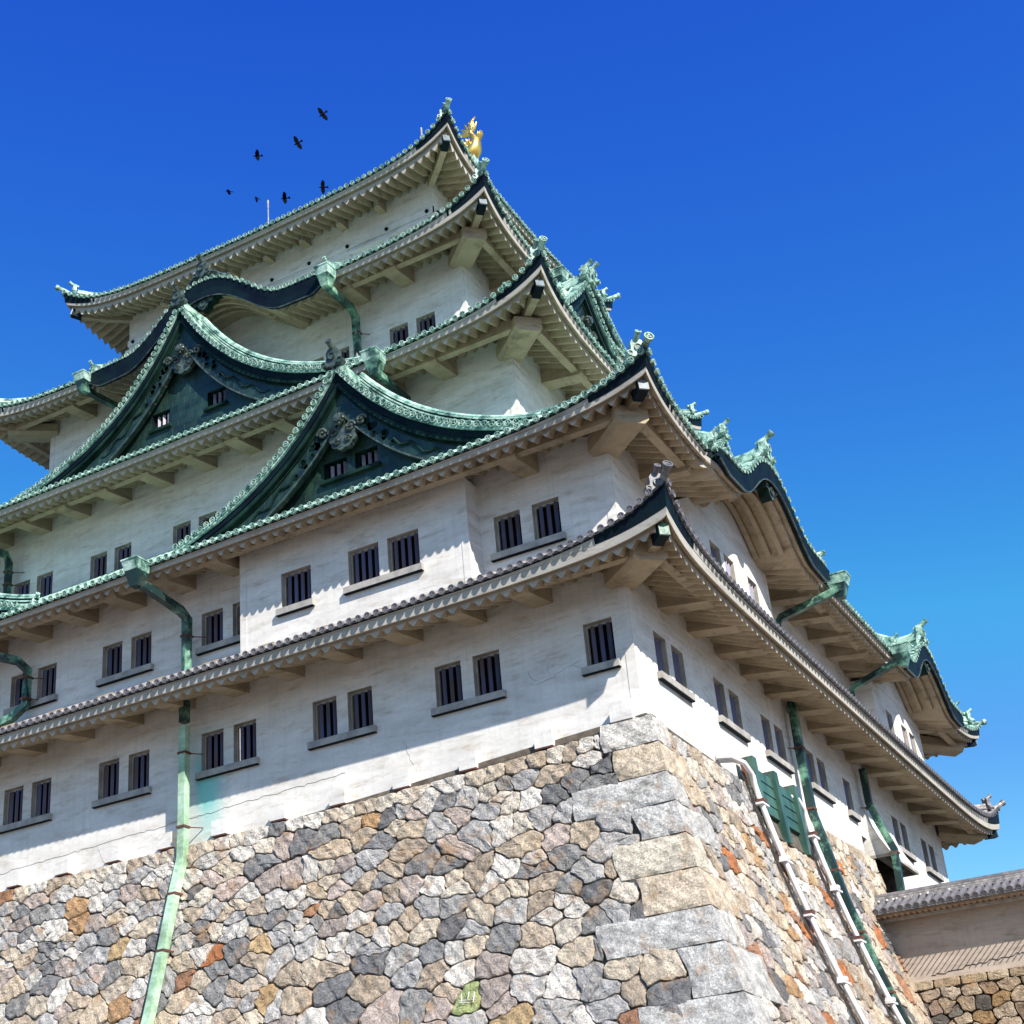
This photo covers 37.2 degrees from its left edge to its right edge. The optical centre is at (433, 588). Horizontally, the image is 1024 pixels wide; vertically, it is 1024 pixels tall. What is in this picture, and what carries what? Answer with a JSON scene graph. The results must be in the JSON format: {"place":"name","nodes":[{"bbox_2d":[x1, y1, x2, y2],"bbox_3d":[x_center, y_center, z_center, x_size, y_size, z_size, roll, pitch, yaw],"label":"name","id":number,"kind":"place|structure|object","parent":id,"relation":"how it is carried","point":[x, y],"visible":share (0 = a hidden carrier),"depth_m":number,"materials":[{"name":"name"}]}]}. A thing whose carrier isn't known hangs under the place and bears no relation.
{"place":"outdoors","nodes":[
{"label":"outdoors","id":0,"kind":"place"},
{"bbox_2d":[254,150,262,160],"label":"crow","id":1,"kind":"object","parent":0,"point":[257,156],"visible":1,"depth_m":104.89,"materials":[{"name":"black"}]},
{"bbox_2d":[281,192,289,203],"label":"crow","id":2,"kind":"object","parent":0,"point":[284,198],"visible":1,"depth_m":104.89,"materials":[{"name":"black"}]},
{"bbox_2d":[293,136,302,148],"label":"crow","id":3,"kind":"object","parent":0,"point":[298,144],"visible":1,"depth_m":104.95,"materials":[{"name":"black"}]},
{"bbox_2d":[318,108,327,119],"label":"crow","id":4,"kind":"object","parent":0,"point":[322,113],"visible":1,"depth_m":104.96,"materials":[{"name":"black"}]},
{"bbox_2d":[319,180,328,193],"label":"crow","id":5,"kind":"object","parent":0,"point":[323,187],"visible":1,"depth_m":104.95,"materials":[{"name":"black"}]},
{"bbox_2d":[0,0,1023,881],"label":"sky","id":6,"kind":"structure","parent":0,"point":[812,211],"materials":[{"name":"blue"}]},
{"label":"ground","id":7,"kind":"structure","parent":0,"visible":0},
{"bbox_2d":[0,713,933,1023],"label":"stone base","id":8,"kind":"object","parent":7,"relation":"on","point":[622,873],"visible":0.91,"depth_m":41.55,"materials":[{"name":"beige stone"}]},
{"bbox_2d":[120,555,205,1023],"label":"drainpipe","id":9,"kind":"object","parent":8,"relation":"attached to","point":[136,568],"visible":0.94,"depth_m":48.16,"materials":[{"name":"metal"}]},
{"bbox_2d":[0,97,1005,892],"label":"castle keep","id":10,"kind":"structure","parent":8,"relation":"on","point":[540,511],"depth_m":51.31,"materials":[{"name":"paint"}]},
{"bbox_2d":[0,548,24,593],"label":"drainpipe","id":11,"kind":"object","parent":10,"relation":"attached to","point":[8,572],"visible":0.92,"depth_m":64.66,"materials":[{"name":"metal"}]},
{"bbox_2d":[14,579,29,593],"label":"window","id":12,"kind":"structure","parent":10,"relation":"in","point":[25,589],"depth_m":64.85,"materials":[{"name":"grey metal"}]},
{"bbox_2d":[0,652,45,727],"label":"drainpipe","id":13,"kind":"object","parent":10,"relation":"attached to","point":[20,709],"visible":1,"depth_m":53.73,"materials":[{"name":"metal"}]},
{"bbox_2d":[0,785,52,833],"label":"window","id":14,"kind":"structure","parent":10,"relation":"in","point":[13,798],"depth_m":52.84,"materials":[{"name":"black metal"}]},
{"bbox_2d":[3,674,57,715],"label":"window","id":15,"kind":"structure","parent":10,"relation":"in","point":[16,681],"depth_m":54.70,"materials":[{"name":"grey metal"}]},
{"bbox_2d":[30,777,50,817],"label":"window","id":16,"kind":"structure","parent":10,"relation":"in","point":[41,790],"depth_m":52.48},
{"bbox_2d":[36,571,52,597],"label":"window","id":17,"kind":"structure","parent":10,"relation":"in","point":[44,586],"depth_m":64.22,"materials":[{"name":"grey wood"}]},
{"bbox_2d":[37,662,56,698],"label":"window","id":18,"kind":"structure","parent":10,"relation":"in","point":[45,687],"depth_m":54.30,"materials":[{"name":"grey wood"}]},
{"bbox_2d":[72,369,119,409],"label":"drainpipe","id":19,"kind":"object","parent":10,"relation":"attached to","point":[82,378],"visible":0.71,"depth_m":68.24,"materials":[{"name":"metal"}]},
{"bbox_2d":[90,551,106,579],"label":"window","id":20,"kind":"structure","parent":10,"relation":"in","point":[98,565],"depth_m":62.87,"materials":[{"name":"grey metal"}]},
{"bbox_2d":[91,758,151,808],"bbox_3d":[-10.229,6.350,50.668,2.470,1.675,0.680,-17,-28,26],"label":"window","id":21,"kind":"structure","parent":10,"relation":"in","point":[108,784],"depth_m":50.85,"materials":[{"name":"black metal"}]},
{"bbox_2d":[114,542,130,570],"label":"window","id":22,"kind":"structure","parent":10,"relation":"in","point":[121,552],"depth_m":62.30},
{"bbox_2d":[96,641,153,687],"bbox_3d":[-10.498,2.451,52.497,2.470,1.605,0.680,-17,-28,26],"label":"window","id":23,"kind":"structure","parent":10,"relation":"in","point":[112,672],"depth_m":52.66,"materials":[{"name":"black metal"}]},
{"bbox_2d":[128,749,148,790],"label":"window","id":24,"kind":"structure","parent":10,"relation":"in","point":[138,767],"depth_m":50.55,"materials":[{"name":"grey wood"}]},
{"bbox_2d":[131,631,151,668],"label":"window","id":25,"kind":"structure","parent":10,"relation":"in","point":[141,656],"depth_m":52.38,"materials":[{"name":"grey wood"}]},
{"bbox_2d":[173,520,190,545],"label":"window","id":26,"kind":"structure","parent":10,"relation":"in","point":[179,533],"depth_m":60.94,"materials":[{"name":"grey metal"}]},
{"bbox_2d":[199,510,216,527],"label":"window","id":27,"kind":"structure","parent":10,"relation":"in","point":[204,518],"depth_m":60.43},
{"bbox_2d":[195,607,239,655],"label":"window","id":28,"kind":"structure","parent":10,"relation":"in","point":[212,621],"depth_m":50.81,"materials":[{"name":"black metal"}]},
{"bbox_2d":[195,728,259,780],"bbox_3d":[-6.468,5.169,48.705,2.470,1.675,0.680,-17,-28,26],"label":"window","id":29,"kind":"structure","parent":10,"relation":"in","point":[212,761],"depth_m":48.89,"materials":[{"name":"black metal"}]},
{"bbox_2d":[233,602,239,635],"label":"window","id":30,"kind":"structure","parent":10,"relation":"in","point":[236,606],"depth_m":50.47,"materials":[{"name":"grey wood"}]},
{"bbox_2d":[234,719,255,761],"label":"window","id":31,"kind":"structure","parent":10,"relation":"in","point":[244,732],"depth_m":48.61,"materials":[{"name":"grey wood"}]},
{"bbox_2d":[267,200,268,222],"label":"lightning rod","id":32,"kind":"object","parent":10,"relation":"on","point":[268,209],"visible":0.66,"depth_m":83.42,"materials":[{"name":"white metal"}]},
{"bbox_2d":[313,261,369,356],"bbox_3d":[-3.740,-11.190,62.765,0.680,3.512,3.172,-17,-28,26],"label":"drainpipe","id":33,"kind":"object","parent":10,"relation":"attached to","point":[325,271],"visible":0.93,"depth_m":63.03,"materials":[{"name":"metal"}]},
{"bbox_2d":[307,696,376,750],"bbox_3d":[-2.704,3.988,46.741,2.470,1.675,0.680,-17,-28,26],"label":"window","id":34,"kind":"structure","parent":10,"relation":"in","point":[327,708],"depth_m":46.92,"materials":[{"name":"black metal"}]},
{"bbox_2d":[340,346,349,358],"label":"window","id":35,"kind":"structure","parent":10,"relation":"in","point":[345,350],"depth_m":64.49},
{"bbox_2d":[347,685,372,730],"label":"window","id":36,"kind":"structure","parent":10,"relation":"in","point":[362,706],"depth_m":46.62,"materials":[{"name":"grey wood"}]},
{"bbox_2d":[359,345,410,400],"bbox_3d":[-1.457,-6.305,54.581,0.701,3.862,3.091,-17,-28,26],"label":"drainpipe","id":37,"kind":"object","parent":10,"relation":"attached to","point":[374,358],"visible":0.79,"depth_m":54.22,"materials":[{"name":"metal"}]},
{"bbox_2d":[389,322,408,347],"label":"window","id":38,"kind":"structure","parent":10,"relation":"in","point":[403,335],"depth_m":63.26,"materials":[{"name":"grey metal"}]},
{"bbox_2d":[416,311,435,334],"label":"window","id":39,"kind":"structure","parent":10,"relation":"in","point":[425,325],"depth_m":62.69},
{"bbox_2d":[431,660,506,717],"bbox_3d":[1.099,2.795,44.755,2.470,1.675,0.680,-17,-28,26],"label":"window","id":40,"kind":"structure","parent":10,"relation":"in","point":[448,680],"depth_m":44.96,"materials":[{"name":"black metal"}]},
{"bbox_2d":[461,116,483,158],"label":"fish ornament","id":41,"kind":"object","parent":10,"relation":"on","point":[474,145],"visible":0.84,"depth_m":76.63,"materials":[{"name":"gold metal"}]},
{"bbox_2d":[472,649,501,696],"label":"window","id":42,"kind":"structure","parent":10,"relation":"in","point":[486,666],"depth_m":44.64,"materials":[{"name":"grey wood"}]},
{"bbox_2d":[490,509,566,562],"bbox_3d":[2.894,-1.752,45.507,2.470,1.605,0.680,-17,-28,26],"label":"window","id":43,"kind":"structure","parent":10,"relation":"in","point":[507,527],"depth_m":45.68,"materials":[{"name":"black metal"}]},
{"bbox_2d":[531,496,561,539],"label":"window","id":44,"kind":"structure","parent":10,"relation":"in","point":[546,514],"depth_m":45.39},
{"bbox_2d":[550,265,569,282],"bbox_3d":[4.392,-11.520,63.786,3.002,3.363,0.680,-17,-28,26],"label":"drainpipe","id":45,"kind":"object","parent":10,"relation":"attached to","point":[561,272],"visible":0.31,"depth_m":63.64,"materials":[{"name":"metal"}]},
{"bbox_2d":[581,617,621,676],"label":"window","id":46,"kind":"structure","parent":10,"relation":"in","point":[598,635],"depth_m":42.92,"materials":[{"name":"black metal"}]},
{"bbox_2d":[653,631,695,702],"bbox_3d":[6.791,2.288,44.511,0.680,1.675,2.470,-17,-28,26],"label":"window","id":47,"kind":"structure","parent":10,"relation":"in","point":[663,674],"depth_m":44.19,"materials":[{"name":"grey metal"}]},
{"bbox_2d":[671,645,686,687],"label":"window","id":48,"kind":"structure","parent":10,"relation":"in","point":[677,656],"depth_m":45.31,"materials":[{"name":"grey wood"}]},
{"bbox_2d":[713,677,750,742],"bbox_3d":[9.205,3.850,48.196,0.680,1.675,2.470,-17,-28,26],"label":"window","id":49,"kind":"structure","parent":10,"relation":"in","point":[722,716],"depth_m":47.88,"materials":[{"name":"grey metal"}]},
{"bbox_2d":[728,689,742,729],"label":"window","id":50,"kind":"structure","parent":10,"relation":"in","point":[734,701],"depth_m":48.99,"materials":[{"name":"grey wood"}]},
{"bbox_2d":[760,714,794,774],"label":"window","id":51,"kind":"structure","parent":10,"relation":"in","point":[769,751],"depth_m":51.25,"materials":[{"name":"grey metal"}]},
{"bbox_2d":[773,724,786,761],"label":"window","id":52,"kind":"structure","parent":10,"relation":"in","point":[778,732],"depth_m":52.36,"materials":[{"name":"grey wood"}]},
{"bbox_2d":[776,570,850,626],"bbox_3d":[13.710,1.361,54.394,2.996,3.564,0.797,-12,-26,18],"label":"drainpipe","id":53,"kind":"object","parent":10,"relation":"attached to","point":[838,584],"visible":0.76,"depth_m":54.54,"materials":[{"name":"metal"}]},
{"bbox_2d":[805,749,835,803],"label":"window","id":54,"kind":"structure","parent":10,"relation":"in","point":[819,790],"depth_m":54.90,"materials":[{"name":"white paint"}]},
{"bbox_2d":[816,757,828,792],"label":"window","id":55,"kind":"structure","parent":10,"relation":"in","point":[822,774],"depth_m":56.00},
{"bbox_2d":[842,777,860,822],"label":"window","id":56,"kind":"structure","parent":10,"relation":"in","point":[851,813],"depth_m":58.31,"materials":[{"name":"white paint"}]},
{"bbox_2d":[861,835,896,892],"bbox_3d":[16.444,13.790,59.051,3.000,7.100,4.300,-17,-28,26],"label":"doorway","id":57,"kind":"structure","parent":10,"relation":"in","point":[887,873],"depth_m":61.41,"materials":[{"name":"black"}]},
{"bbox_2d":[849,641,911,695],"bbox_3d":[18.093,4.199,61.086,2.857,3.567,0.680,-17,-28,26],"label":"drainpipe","id":58,"kind":"object","parent":10,"relation":"attached to","point":[901,652],"visible":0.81,"depth_m":61.16,"materials":[{"name":"metal"}]},
{"bbox_2d":[858,768,904,890],"bbox_3d":[17.284,10.066,58.077,0.595,6.912,1.179,15,-31,-35],"label":"drainpipe","id":59,"kind":"object","parent":10,"relation":"attached to","point":[887,837],"visible":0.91,"depth_m":58.28,"materials":[{"name":"metal"}]},
{"bbox_2d":[891,815,916,862],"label":"window","id":60,"kind":"structure","parent":10,"relation":"in","point":[910,856],"depth_m":63.74,"materials":[{"name":"white paint"}]},
{"bbox_2d":[900,822,910,852],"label":"window","id":61,"kind":"structure","parent":10,"relation":"in","point":[905,839],"depth_m":64.80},
{"bbox_2d":[920,838,943,881],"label":"window","id":62,"kind":"structure","parent":10,"relation":"in","point":[929,870],"depth_m":67.32,"materials":[{"name":"grey metal"}]},
{"bbox_2d":[928,844,937,871],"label":"window","id":63,"kind":"structure","parent":10,"relation":"in","point":[931,850],"depth_m":68.46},
{"bbox_2d":[740,755,811,856],"bbox_3d":[10.719,7.039,48.204,0.930,2.420,4.270,-17,-28,26],"label":"hatch","id":64,"kind":"object","parent":8,"relation":"on","point":[784,810],"visible":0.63,"depth_m":48.15,"materials":[{"name":"green metal"}]},
{"bbox_2d":[715,754,868,1023],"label":"conduit","id":65,"kind":"object","parent":8,"relation":"attached to","point":[809,913],"visible":1,"depth_m":44.47,"materials":[{"name":"metal"}]},
{"bbox_2d":[791,795,905,1023],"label":"conduit","id":66,"kind":"object","parent":8,"relation":"attached to","point":[858,938],"visible":0.9,"depth_m":48.02,"materials":[{"name":"metal"}]},
{"bbox_2d":[787,701,911,1023],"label":"drainpipe","id":67,"kind":"object","parent":8,"relation":"attached to","point":[814,817],"visible":0.8,"depth_m":50.76,"materials":[{"name":"metal"}]},
{"bbox_2d":[913,966,1023,1023],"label":"stone wall","id":68,"kind":"structure","parent":7,"relation":"on","point":[994,997],"depth_m":50.94,"materials":[{"name":"beige stone"}]},
{"bbox_2d":[872,868,1023,982],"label":"plaster wall","id":69,"kind":"structure","parent":68,"relation":"on","point":[959,928],"depth_m":52.05,"materials":[{"name":"beige paint"}]}
]}

